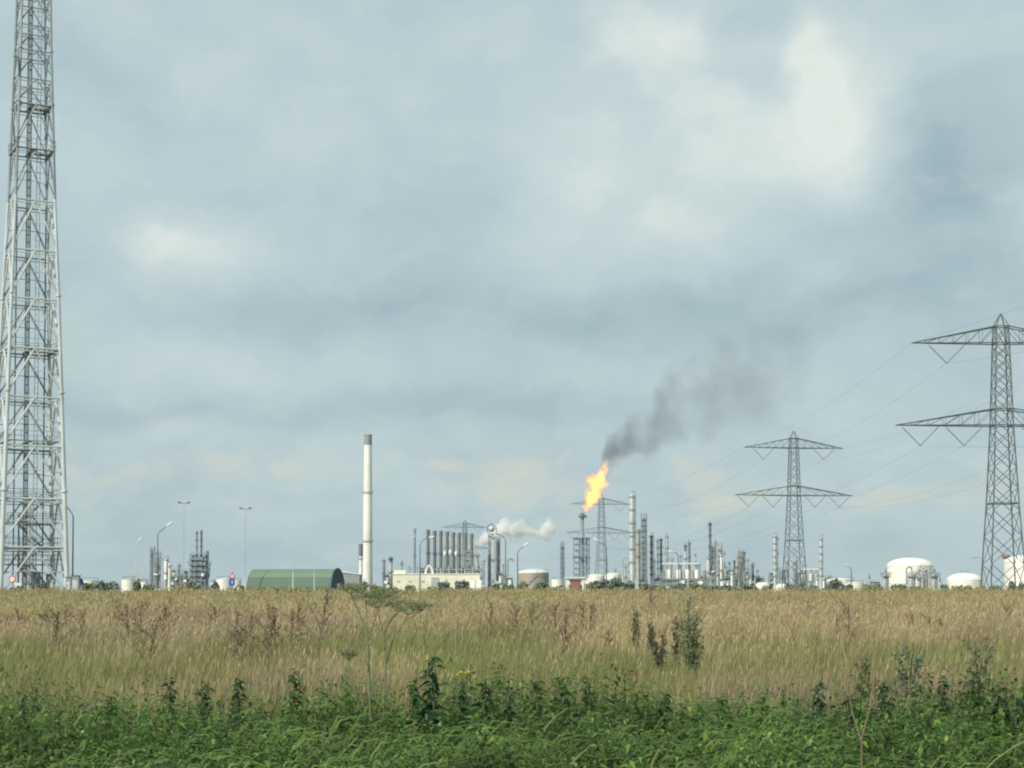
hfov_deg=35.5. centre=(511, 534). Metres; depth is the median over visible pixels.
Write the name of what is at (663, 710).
nettle plant
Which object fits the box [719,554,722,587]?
distillation tower
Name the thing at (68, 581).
equipment cabinet
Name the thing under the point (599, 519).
power pylon
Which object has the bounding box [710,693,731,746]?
nettle plant
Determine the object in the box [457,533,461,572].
furnace stack
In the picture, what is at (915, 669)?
mugwort plant
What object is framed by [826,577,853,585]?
storage tank
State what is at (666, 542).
distillation tower
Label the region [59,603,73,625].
dock plant
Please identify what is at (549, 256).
sky
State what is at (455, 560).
steam drum
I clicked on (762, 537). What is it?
power line
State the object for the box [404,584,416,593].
bush
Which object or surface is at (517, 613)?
dock plant
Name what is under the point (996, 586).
bush
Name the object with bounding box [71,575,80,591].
equipment cabinet
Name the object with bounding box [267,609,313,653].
dock plant
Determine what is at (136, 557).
street lamp
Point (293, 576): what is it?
post
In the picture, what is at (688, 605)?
mugwort plant
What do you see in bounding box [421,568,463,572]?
furnace house
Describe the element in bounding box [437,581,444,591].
bush
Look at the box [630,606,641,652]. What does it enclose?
mugwort plant
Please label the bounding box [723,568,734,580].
steel frame tower
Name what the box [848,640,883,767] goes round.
dry stem
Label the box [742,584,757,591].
bush
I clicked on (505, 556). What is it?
street lamp
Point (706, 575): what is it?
steel frame tower
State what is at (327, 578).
barrel shed
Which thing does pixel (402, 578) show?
process building
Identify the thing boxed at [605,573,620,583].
storage tank
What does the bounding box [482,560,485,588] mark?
distillation tower
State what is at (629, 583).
bush
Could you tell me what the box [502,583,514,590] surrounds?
bush
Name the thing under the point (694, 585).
bush
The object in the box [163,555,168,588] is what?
distillation tower
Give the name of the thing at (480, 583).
storage cylinder
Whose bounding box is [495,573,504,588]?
steel frame tower
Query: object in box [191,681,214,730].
nettle plant
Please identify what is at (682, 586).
bush
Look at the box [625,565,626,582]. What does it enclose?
distillation tower
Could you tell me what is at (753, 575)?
distillation tower
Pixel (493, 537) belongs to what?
distillation tower
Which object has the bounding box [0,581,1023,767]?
dry grass
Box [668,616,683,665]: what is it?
mugwort plant
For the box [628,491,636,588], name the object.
distillation tower
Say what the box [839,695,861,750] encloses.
nettle plant
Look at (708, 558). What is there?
distillation tower
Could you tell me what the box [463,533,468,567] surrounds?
furnace stack
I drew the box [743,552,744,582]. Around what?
distillation tower
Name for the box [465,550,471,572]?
steel frame tower
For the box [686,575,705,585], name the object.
steel frame tower
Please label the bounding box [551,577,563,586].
storage tank
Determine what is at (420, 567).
street lamp
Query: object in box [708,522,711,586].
distillation tower
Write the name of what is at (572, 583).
door
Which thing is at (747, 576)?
steel frame tower
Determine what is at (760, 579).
steel frame tower
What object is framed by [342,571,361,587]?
grey shed
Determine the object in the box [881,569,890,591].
distillation tower
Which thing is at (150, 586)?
bush
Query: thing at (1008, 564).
storage tank
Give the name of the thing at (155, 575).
steel frame tower
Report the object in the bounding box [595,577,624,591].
bush
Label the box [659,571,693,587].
steel frame tower
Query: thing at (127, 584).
storage tank
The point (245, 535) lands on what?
mast light
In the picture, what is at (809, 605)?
dock plant
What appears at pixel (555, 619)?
dock plant
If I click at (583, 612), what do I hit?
dock plant
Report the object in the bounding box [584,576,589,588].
utility kiosk
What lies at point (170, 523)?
street lamp
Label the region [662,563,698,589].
pipe rack
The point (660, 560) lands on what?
distillation tower
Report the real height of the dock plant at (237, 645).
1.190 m
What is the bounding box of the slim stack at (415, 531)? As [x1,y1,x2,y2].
[412,528,416,572]
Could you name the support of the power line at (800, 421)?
attached to the power pylon at (995, 351)
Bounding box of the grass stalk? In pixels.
[987,741,1023,767]
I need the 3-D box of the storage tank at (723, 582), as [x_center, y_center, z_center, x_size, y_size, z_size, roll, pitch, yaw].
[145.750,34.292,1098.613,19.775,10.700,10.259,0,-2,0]
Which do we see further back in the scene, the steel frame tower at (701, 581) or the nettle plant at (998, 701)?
the steel frame tower at (701, 581)
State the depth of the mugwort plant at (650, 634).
33.93 m
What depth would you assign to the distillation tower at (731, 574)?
1078.75 m
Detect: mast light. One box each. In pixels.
[178,502,189,583]
[239,507,251,572]
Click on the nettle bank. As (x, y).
(955, 739)
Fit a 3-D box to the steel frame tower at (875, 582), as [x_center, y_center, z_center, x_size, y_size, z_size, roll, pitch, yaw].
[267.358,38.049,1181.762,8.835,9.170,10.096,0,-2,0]
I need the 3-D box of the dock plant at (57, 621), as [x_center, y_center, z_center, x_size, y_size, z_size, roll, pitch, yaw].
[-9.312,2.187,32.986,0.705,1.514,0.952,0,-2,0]
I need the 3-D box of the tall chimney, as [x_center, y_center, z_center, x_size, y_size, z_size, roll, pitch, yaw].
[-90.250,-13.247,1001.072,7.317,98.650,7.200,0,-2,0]
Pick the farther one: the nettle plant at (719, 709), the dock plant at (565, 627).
the dock plant at (565, 627)
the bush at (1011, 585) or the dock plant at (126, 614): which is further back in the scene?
the bush at (1011, 585)
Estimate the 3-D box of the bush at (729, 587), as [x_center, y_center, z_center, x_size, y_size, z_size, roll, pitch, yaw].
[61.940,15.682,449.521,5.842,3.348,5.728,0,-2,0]
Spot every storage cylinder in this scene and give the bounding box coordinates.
[472,578,475,588]
[478,578,481,590]
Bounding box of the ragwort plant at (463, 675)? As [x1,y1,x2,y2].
[453,670,470,695]
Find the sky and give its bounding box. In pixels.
[0,0,1023,590]
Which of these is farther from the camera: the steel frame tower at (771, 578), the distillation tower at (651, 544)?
the distillation tower at (651, 544)
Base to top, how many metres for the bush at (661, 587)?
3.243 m
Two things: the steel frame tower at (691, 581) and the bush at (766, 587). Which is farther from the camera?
the steel frame tower at (691, 581)
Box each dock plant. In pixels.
[14,608,26,628]
[27,606,66,635]
[42,604,78,657]
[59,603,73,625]
[72,608,93,638]
[107,595,130,626]
[110,603,150,646]
[120,599,152,636]
[128,611,170,662]
[153,603,178,640]
[195,602,226,627]
[222,607,258,647]
[223,626,258,663]
[234,608,263,655]
[253,612,284,676]
[264,598,288,655]
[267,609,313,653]
[292,596,306,633]
[295,588,336,655]
[476,597,501,633]
[505,599,523,640]
[512,601,545,631]
[546,602,563,642]
[556,606,578,661]
[567,599,591,635]
[570,602,600,640]
[598,630,618,655]
[621,662,659,697]
[648,586,658,608]
[802,599,814,616]
[827,612,844,636]
[838,598,862,645]
[902,612,924,626]
[919,613,940,632]
[994,601,1022,623]
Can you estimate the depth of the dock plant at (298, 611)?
43.96 m
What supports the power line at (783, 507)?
hanging from the power pylon at (995, 351)
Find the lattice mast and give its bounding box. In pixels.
[0,0,68,593]
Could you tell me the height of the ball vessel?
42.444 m
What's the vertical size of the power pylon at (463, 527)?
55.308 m
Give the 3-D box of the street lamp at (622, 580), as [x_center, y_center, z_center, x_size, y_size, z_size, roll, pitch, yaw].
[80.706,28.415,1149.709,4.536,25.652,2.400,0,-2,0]
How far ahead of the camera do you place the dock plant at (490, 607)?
43.94 m
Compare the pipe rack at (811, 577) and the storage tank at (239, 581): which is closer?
the storage tank at (239, 581)
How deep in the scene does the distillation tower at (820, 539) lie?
1149.29 m
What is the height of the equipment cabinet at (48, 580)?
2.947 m
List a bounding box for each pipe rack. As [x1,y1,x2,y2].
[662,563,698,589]
[801,569,818,586]
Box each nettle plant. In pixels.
[11,699,37,757]
[100,693,121,754]
[157,677,180,736]
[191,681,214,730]
[226,677,249,742]
[281,668,305,725]
[403,679,427,752]
[414,657,452,748]
[449,681,471,733]
[469,679,502,746]
[500,689,524,730]
[525,680,545,727]
[547,677,573,716]
[576,677,599,738]
[648,691,675,750]
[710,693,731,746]
[802,681,828,742]
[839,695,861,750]
[872,680,897,751]
[929,678,952,721]
[967,670,986,758]
[984,691,1009,740]
[1008,698,1023,754]
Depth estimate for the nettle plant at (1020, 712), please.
12.96 m
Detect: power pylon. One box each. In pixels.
[444,520,487,567]
[566,495,633,573]
[735,431,852,589]
[895,313,1023,590]
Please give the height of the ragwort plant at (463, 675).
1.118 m
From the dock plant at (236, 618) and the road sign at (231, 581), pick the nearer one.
the dock plant at (236, 618)
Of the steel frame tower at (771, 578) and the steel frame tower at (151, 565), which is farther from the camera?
the steel frame tower at (151, 565)
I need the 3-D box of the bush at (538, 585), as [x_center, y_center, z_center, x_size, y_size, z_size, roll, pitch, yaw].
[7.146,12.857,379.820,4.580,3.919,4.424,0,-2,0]
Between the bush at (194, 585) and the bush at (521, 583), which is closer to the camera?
the bush at (521, 583)
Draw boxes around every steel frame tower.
[149,547,154,584]
[154,550,161,590]
[167,568,179,589]
[179,570,189,583]
[382,572,392,591]
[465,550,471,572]
[471,562,483,588]
[488,529,492,589]
[495,535,499,581]
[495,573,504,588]
[504,575,513,586]
[560,541,564,587]
[637,577,647,583]
[641,513,646,581]
[650,576,664,586]
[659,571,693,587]
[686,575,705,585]
[695,574,707,586]
[702,571,711,584]
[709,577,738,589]
[711,543,715,586]
[717,542,722,577]
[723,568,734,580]
[738,551,743,590]
[742,570,753,587]
[756,576,764,583]
[768,571,773,589]
[779,568,787,583]
[793,555,797,584]
[866,580,880,585]
[919,566,927,588]
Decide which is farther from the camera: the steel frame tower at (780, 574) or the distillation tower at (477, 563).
the steel frame tower at (780, 574)
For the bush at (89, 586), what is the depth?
419.15 m
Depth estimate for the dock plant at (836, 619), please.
39.96 m
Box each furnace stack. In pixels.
[425,530,430,572]
[432,531,437,572]
[439,531,443,572]
[445,532,449,572]
[451,532,455,572]
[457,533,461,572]
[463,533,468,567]
[470,534,474,572]
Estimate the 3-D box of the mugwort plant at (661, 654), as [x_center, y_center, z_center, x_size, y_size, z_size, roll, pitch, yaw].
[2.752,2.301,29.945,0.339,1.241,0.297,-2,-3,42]
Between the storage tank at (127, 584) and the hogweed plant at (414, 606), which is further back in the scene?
the storage tank at (127, 584)
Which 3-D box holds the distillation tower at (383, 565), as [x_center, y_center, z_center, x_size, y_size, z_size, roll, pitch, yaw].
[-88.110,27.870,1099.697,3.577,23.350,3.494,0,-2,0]
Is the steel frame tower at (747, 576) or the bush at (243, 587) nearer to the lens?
the bush at (243, 587)
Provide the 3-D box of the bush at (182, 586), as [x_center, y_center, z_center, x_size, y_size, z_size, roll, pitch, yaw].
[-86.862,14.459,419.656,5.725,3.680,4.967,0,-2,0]
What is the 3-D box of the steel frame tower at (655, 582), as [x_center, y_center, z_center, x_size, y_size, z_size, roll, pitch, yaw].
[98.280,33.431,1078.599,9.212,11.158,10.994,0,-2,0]
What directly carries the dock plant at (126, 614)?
on the ground
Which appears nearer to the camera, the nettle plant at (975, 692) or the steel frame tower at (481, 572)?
the nettle plant at (975, 692)
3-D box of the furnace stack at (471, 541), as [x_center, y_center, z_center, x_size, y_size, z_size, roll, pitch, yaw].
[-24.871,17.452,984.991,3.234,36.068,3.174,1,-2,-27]
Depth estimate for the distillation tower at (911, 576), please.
469.00 m
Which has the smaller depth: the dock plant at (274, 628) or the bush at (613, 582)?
the dock plant at (274, 628)
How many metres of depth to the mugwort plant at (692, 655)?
27.97 m
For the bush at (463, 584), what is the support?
on the ground
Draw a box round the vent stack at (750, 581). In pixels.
[749,562,754,584]
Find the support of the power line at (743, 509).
hanging from the power pylon at (995, 351)
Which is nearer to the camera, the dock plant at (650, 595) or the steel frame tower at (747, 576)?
the dock plant at (650, 595)
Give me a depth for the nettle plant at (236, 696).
14.25 m
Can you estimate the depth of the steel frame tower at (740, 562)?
1188.40 m
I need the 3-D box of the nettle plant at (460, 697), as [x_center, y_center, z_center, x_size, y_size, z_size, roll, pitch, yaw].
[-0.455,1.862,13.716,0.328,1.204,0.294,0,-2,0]
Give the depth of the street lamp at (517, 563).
359.89 m
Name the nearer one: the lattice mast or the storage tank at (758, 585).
the lattice mast
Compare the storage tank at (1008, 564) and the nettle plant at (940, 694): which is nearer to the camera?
the nettle plant at (940, 694)
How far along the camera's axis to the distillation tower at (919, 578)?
469.36 m
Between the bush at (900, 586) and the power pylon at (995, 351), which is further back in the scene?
the bush at (900, 586)
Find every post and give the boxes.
[161,544,162,592]
[292,559,293,591]
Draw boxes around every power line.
[305,446,1016,567]
[316,307,1020,543]
[317,446,986,567]
[345,460,1007,569]
[348,471,1020,569]
[357,382,1023,551]
[357,392,994,543]
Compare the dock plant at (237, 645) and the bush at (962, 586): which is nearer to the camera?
the dock plant at (237, 645)
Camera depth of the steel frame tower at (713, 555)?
1208.48 m
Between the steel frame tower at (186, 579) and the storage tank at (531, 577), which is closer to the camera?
the storage tank at (531, 577)
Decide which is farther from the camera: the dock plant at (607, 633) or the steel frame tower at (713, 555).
the steel frame tower at (713, 555)
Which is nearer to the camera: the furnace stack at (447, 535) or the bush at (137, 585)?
the bush at (137, 585)
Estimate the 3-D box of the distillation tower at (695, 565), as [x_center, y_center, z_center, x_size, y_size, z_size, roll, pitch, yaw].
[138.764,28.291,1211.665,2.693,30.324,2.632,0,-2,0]
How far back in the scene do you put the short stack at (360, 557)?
984.10 m
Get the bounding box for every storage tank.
[83,578,98,583]
[121,576,135,591]
[140,579,147,587]
[216,576,232,591]
[233,578,241,589]
[518,569,548,587]
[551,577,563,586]
[587,574,604,581]
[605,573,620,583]
[756,582,768,589]
[775,584,785,591]
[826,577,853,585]
[846,580,863,590]
[887,555,933,591]
[947,570,982,589]
[1003,555,1023,589]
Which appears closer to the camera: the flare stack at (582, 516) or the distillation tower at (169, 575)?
the flare stack at (582, 516)
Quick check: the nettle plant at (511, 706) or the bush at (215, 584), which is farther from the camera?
the bush at (215, 584)
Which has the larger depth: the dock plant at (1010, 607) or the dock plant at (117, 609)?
the dock plant at (1010, 607)
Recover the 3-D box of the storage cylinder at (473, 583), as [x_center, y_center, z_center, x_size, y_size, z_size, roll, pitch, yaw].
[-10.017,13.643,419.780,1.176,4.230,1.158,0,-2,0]
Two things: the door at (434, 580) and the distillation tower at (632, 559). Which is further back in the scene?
the distillation tower at (632, 559)
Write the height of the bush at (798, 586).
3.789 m
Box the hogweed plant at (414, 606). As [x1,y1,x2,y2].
[334,579,435,720]
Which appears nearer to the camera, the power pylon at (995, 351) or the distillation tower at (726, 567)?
the power pylon at (995, 351)
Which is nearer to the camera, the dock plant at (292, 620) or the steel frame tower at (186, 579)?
the dock plant at (292, 620)
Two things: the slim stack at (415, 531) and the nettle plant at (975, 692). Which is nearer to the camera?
the nettle plant at (975, 692)
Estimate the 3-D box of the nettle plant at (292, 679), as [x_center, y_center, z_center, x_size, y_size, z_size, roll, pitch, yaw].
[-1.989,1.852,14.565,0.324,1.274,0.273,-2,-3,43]
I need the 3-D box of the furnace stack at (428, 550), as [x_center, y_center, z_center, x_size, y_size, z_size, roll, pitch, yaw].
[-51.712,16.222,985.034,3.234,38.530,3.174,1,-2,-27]
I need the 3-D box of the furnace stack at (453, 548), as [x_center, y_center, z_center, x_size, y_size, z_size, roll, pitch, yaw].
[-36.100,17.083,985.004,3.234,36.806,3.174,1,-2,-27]
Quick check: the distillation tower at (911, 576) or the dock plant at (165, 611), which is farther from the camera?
the distillation tower at (911, 576)
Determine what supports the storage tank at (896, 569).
on the ground
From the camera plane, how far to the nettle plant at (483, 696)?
13.65 m
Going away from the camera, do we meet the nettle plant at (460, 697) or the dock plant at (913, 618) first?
the nettle plant at (460, 697)
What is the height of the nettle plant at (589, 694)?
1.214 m
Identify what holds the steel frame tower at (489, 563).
on the ground
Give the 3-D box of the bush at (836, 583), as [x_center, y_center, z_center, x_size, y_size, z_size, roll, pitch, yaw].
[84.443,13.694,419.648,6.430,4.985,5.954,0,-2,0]
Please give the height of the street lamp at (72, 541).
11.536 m
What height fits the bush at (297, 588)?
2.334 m
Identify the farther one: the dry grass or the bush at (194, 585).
the bush at (194, 585)
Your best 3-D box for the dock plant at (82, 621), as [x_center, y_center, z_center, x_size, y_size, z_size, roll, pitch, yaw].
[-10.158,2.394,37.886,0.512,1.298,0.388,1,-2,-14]
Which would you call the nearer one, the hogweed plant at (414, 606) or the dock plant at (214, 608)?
the hogweed plant at (414, 606)
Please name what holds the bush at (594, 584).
on the ground
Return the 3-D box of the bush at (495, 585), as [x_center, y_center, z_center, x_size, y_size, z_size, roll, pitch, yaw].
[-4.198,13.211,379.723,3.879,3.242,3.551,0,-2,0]
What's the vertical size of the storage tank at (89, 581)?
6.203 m
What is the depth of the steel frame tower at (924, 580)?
478.90 m
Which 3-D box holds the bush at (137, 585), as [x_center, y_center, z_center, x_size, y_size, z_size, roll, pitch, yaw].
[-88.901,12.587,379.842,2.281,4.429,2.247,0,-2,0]
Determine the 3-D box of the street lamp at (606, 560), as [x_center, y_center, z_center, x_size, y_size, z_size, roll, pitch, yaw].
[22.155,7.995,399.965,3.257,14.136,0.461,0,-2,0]
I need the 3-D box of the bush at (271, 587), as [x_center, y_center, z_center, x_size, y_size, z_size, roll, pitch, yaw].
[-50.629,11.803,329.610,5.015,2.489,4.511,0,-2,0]
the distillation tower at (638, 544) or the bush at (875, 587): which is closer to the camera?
the bush at (875, 587)
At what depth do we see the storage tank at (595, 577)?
636.69 m
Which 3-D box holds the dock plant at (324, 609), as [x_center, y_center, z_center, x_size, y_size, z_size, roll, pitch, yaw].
[-3.923,2.016,31.967,0.907,1.886,0.598,0,-2,0]
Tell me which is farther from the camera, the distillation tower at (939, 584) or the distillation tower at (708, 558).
the distillation tower at (708, 558)
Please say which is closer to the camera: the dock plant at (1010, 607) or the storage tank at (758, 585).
the dock plant at (1010, 607)
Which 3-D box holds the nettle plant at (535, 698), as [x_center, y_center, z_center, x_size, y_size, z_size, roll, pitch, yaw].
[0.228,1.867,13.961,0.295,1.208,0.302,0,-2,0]
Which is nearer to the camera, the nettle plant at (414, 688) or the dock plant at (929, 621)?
the nettle plant at (414, 688)
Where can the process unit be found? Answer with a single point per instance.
(199, 570)
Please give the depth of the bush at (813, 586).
479.43 m
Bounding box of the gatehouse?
[564,577,584,589]
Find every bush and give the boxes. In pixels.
[80,581,96,592]
[95,580,119,592]
[133,578,141,592]
[142,584,154,592]
[170,583,185,591]
[185,582,198,589]
[211,581,220,590]
[234,584,244,590]
[255,586,278,592]
[286,586,309,591]
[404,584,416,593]
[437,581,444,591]
[444,579,469,592]
[489,583,500,591]
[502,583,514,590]
[518,580,527,590]
[532,581,550,591]
[585,580,602,591]
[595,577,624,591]
[618,580,634,590]
[636,582,654,590]
[651,585,666,592]
[668,584,687,591]
[687,582,703,590]
[703,585,721,592]
[722,584,741,591]
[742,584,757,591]
[761,585,771,592]
[782,584,806,592]
[808,584,820,590]
[822,577,846,590]
[872,583,882,590]
[891,583,905,591]
[940,584,948,589]
[951,585,971,591]
[989,584,1002,591]
[1008,581,1016,590]
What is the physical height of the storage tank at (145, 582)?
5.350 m
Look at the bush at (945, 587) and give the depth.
399.19 m
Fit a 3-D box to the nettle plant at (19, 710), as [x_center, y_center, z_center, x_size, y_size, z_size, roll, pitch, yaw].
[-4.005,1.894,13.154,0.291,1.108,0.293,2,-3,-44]
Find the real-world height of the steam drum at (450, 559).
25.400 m
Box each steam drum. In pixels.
[449,550,450,572]
[455,551,456,572]
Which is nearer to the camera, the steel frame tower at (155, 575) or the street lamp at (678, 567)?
the street lamp at (678, 567)
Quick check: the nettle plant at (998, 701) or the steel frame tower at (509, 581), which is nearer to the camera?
the nettle plant at (998, 701)
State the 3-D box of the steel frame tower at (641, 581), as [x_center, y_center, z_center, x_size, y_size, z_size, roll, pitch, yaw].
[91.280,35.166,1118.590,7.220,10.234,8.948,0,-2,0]
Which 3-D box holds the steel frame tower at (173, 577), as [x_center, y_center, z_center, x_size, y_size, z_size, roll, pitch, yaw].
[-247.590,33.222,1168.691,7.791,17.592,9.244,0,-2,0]
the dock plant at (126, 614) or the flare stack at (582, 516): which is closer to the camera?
the dock plant at (126, 614)
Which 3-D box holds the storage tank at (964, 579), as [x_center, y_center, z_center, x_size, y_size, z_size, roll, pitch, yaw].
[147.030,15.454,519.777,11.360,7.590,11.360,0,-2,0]
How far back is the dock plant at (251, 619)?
33.94 m
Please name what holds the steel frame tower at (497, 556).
on the ground
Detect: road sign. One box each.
[9,576,20,588]
[229,572,239,590]
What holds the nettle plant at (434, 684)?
on the ground
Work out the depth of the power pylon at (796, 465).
541.54 m
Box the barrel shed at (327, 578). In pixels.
[246,568,344,592]
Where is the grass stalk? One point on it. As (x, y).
(1005, 752)
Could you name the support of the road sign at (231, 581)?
on the ground
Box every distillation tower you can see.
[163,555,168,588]
[168,561,170,590]
[381,560,385,586]
[388,557,393,578]
[474,552,479,572]
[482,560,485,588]
[491,534,495,584]
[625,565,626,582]
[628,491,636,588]
[634,529,640,589]
[649,532,653,581]
[656,537,659,577]
[659,538,662,572]
[665,533,668,568]
[683,543,686,569]
[693,554,696,569]
[706,556,710,586]
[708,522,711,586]
[715,571,718,585]
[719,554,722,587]
[723,552,725,569]
[725,564,727,579]
[730,572,733,585]
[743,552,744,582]
[752,564,754,583]
[772,532,777,588]
[818,535,822,589]
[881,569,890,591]
[906,566,916,587]
[915,572,922,586]
[929,569,939,590]
[938,578,941,589]
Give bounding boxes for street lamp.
[61,501,73,574]
[136,537,142,580]
[157,522,172,585]
[419,536,433,591]
[490,532,505,588]
[517,543,527,587]
[594,538,606,588]
[621,556,626,582]
[669,550,678,590]
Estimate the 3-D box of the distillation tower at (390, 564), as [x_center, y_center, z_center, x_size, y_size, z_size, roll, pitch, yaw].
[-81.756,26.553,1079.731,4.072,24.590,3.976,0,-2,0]
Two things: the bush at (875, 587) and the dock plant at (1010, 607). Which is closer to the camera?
the dock plant at (1010, 607)
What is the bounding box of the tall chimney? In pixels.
[362,434,372,590]
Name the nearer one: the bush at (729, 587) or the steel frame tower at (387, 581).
the bush at (729, 587)
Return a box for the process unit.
[188,530,210,591]
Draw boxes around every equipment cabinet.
[31,572,40,590]
[45,574,49,589]
[65,577,71,590]
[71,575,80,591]
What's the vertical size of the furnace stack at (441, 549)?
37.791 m
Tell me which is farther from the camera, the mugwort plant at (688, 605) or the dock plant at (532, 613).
the dock plant at (532, 613)
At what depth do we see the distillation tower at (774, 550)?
1149.22 m
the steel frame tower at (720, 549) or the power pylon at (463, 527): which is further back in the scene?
the power pylon at (463, 527)
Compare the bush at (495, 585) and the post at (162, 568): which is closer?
the post at (162, 568)
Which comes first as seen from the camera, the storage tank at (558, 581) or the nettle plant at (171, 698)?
the nettle plant at (171, 698)
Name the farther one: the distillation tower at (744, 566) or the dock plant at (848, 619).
the distillation tower at (744, 566)
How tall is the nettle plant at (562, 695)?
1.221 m
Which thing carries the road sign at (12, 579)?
on the ground
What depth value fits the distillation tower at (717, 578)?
1038.90 m
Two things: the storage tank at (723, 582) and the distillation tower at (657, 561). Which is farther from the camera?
the distillation tower at (657, 561)
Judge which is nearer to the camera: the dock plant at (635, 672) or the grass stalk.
the grass stalk
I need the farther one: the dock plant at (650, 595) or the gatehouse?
the gatehouse
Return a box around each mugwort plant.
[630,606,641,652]
[645,617,656,655]
[648,624,669,673]
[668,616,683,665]
[672,594,702,671]
[680,608,707,676]
[850,655,878,708]
[877,644,926,716]
[962,635,995,697]
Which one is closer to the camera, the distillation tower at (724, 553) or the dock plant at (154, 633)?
the dock plant at (154, 633)
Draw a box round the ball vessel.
[487,524,496,585]
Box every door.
[431,577,438,586]
[570,581,579,589]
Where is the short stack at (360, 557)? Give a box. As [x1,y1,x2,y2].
[358,544,364,590]
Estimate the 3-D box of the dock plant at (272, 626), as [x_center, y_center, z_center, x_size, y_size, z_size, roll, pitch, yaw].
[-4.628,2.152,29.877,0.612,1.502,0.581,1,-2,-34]
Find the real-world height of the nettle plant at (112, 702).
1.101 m
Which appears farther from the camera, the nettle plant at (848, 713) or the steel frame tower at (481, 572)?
the steel frame tower at (481, 572)
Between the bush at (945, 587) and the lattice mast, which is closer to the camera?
the lattice mast
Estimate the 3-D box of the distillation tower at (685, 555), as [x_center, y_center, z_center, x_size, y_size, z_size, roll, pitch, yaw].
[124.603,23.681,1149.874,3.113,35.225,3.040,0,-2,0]
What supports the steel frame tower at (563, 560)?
on the ground
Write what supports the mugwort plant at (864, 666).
on the ground
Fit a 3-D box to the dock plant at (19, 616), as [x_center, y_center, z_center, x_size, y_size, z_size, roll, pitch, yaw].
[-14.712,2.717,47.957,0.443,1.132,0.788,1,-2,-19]
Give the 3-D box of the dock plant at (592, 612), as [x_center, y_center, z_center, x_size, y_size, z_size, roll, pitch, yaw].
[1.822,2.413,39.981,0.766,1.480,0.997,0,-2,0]
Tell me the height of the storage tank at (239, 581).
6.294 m
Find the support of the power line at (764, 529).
hanging from the power pylon at (995, 351)
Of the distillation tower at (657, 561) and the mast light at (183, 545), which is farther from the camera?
the distillation tower at (657, 561)
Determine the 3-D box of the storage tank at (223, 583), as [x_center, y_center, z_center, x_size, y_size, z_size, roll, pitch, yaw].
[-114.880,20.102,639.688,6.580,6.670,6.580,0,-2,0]
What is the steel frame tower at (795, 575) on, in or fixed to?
on the ground
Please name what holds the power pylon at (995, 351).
on the ground
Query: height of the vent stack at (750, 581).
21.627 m
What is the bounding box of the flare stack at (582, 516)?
[573,513,590,576]
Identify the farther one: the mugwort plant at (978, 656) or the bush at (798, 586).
the bush at (798, 586)
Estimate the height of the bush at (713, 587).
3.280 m
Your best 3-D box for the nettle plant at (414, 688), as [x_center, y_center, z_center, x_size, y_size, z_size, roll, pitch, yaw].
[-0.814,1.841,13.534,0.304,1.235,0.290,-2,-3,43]
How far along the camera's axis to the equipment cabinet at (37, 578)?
185.49 m
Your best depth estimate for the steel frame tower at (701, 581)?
1076.67 m
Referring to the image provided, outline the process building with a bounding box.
[392,565,480,591]
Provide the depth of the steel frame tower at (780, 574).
1148.50 m
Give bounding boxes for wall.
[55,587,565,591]
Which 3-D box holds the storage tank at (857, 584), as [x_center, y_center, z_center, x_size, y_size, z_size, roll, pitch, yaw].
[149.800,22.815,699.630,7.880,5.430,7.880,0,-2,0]
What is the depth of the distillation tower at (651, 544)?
1209.27 m
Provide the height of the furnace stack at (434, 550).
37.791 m
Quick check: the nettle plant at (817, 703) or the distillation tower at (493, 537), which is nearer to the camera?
the nettle plant at (817, 703)
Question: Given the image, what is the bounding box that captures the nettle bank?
[0,645,1023,767]
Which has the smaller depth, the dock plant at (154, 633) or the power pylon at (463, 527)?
the dock plant at (154, 633)
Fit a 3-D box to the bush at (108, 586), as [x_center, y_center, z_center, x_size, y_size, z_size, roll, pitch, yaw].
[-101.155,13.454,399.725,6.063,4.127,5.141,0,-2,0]
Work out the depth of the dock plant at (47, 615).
39.91 m
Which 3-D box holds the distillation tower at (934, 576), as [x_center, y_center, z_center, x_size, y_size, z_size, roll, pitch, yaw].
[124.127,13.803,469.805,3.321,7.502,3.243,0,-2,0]
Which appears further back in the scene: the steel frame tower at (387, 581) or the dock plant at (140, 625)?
the steel frame tower at (387, 581)
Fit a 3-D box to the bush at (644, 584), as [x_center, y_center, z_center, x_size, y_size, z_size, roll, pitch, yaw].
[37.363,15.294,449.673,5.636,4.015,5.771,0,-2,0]
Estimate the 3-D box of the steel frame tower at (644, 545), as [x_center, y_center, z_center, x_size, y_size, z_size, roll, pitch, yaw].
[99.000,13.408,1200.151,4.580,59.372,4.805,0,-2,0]
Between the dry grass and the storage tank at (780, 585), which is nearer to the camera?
the dry grass
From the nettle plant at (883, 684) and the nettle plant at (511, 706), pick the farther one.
the nettle plant at (511, 706)

